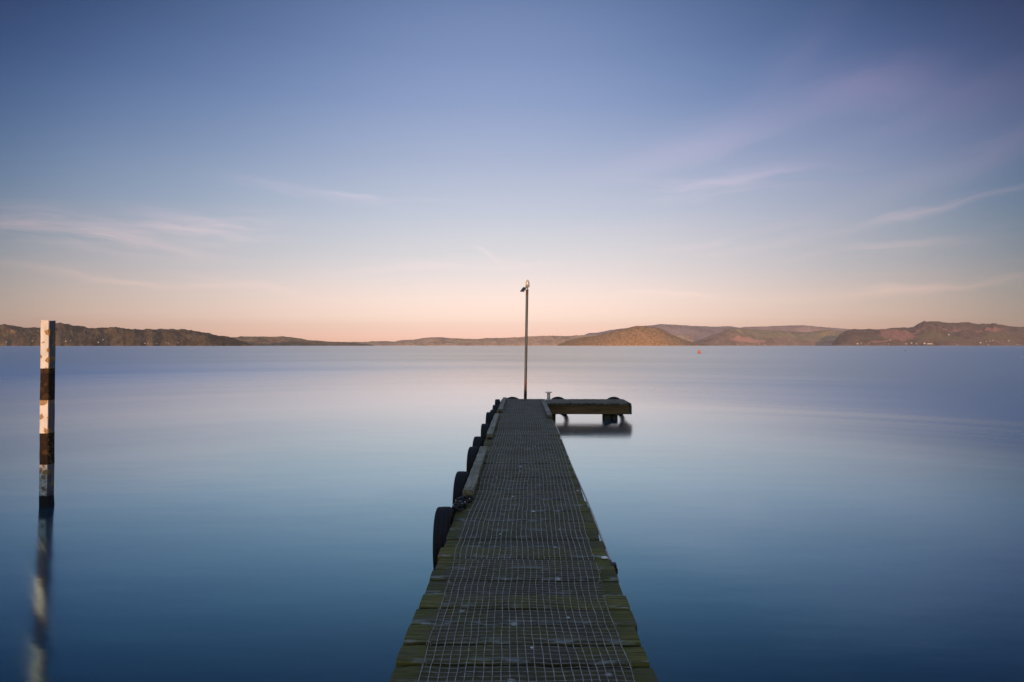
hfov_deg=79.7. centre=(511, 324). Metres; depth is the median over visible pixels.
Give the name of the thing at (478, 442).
tyre
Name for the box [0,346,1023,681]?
lake water
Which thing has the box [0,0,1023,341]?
sky
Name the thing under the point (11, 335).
hill
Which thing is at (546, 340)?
hill
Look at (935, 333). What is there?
hill
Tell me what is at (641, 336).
island
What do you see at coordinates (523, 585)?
jetty
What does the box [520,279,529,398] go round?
light pole
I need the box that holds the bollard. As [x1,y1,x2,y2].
[545,392,551,399]
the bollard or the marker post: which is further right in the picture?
the bollard
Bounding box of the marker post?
[39,320,55,507]
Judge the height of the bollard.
0.223 m
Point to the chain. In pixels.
(462, 501)
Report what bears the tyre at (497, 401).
hanging from the jetty
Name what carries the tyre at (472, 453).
hanging from the jetty
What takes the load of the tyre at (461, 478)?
hanging from the jetty
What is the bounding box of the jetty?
[389,397,657,681]
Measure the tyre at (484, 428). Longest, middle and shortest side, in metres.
0.610 x 0.610 x 0.138 m
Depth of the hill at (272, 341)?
4988.93 m
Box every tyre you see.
[433,506,453,569]
[452,471,468,513]
[466,447,478,472]
[472,436,483,447]
[481,424,488,441]
[485,412,492,426]
[495,399,499,406]
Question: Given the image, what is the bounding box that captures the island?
[557,326,706,345]
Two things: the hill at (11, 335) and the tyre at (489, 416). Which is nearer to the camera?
the tyre at (489, 416)
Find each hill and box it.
[0,323,251,345]
[230,336,373,345]
[348,334,693,345]
[585,324,744,340]
[694,328,852,345]
[741,325,849,331]
[832,321,1023,345]
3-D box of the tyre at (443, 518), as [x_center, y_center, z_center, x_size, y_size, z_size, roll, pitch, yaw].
[-0.581,1.879,5.249,0.138,0.610,0.610,-1,-26,-1]
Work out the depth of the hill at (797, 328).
11011.83 m
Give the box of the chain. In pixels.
[451,495,473,515]
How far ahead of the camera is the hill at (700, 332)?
9836.81 m

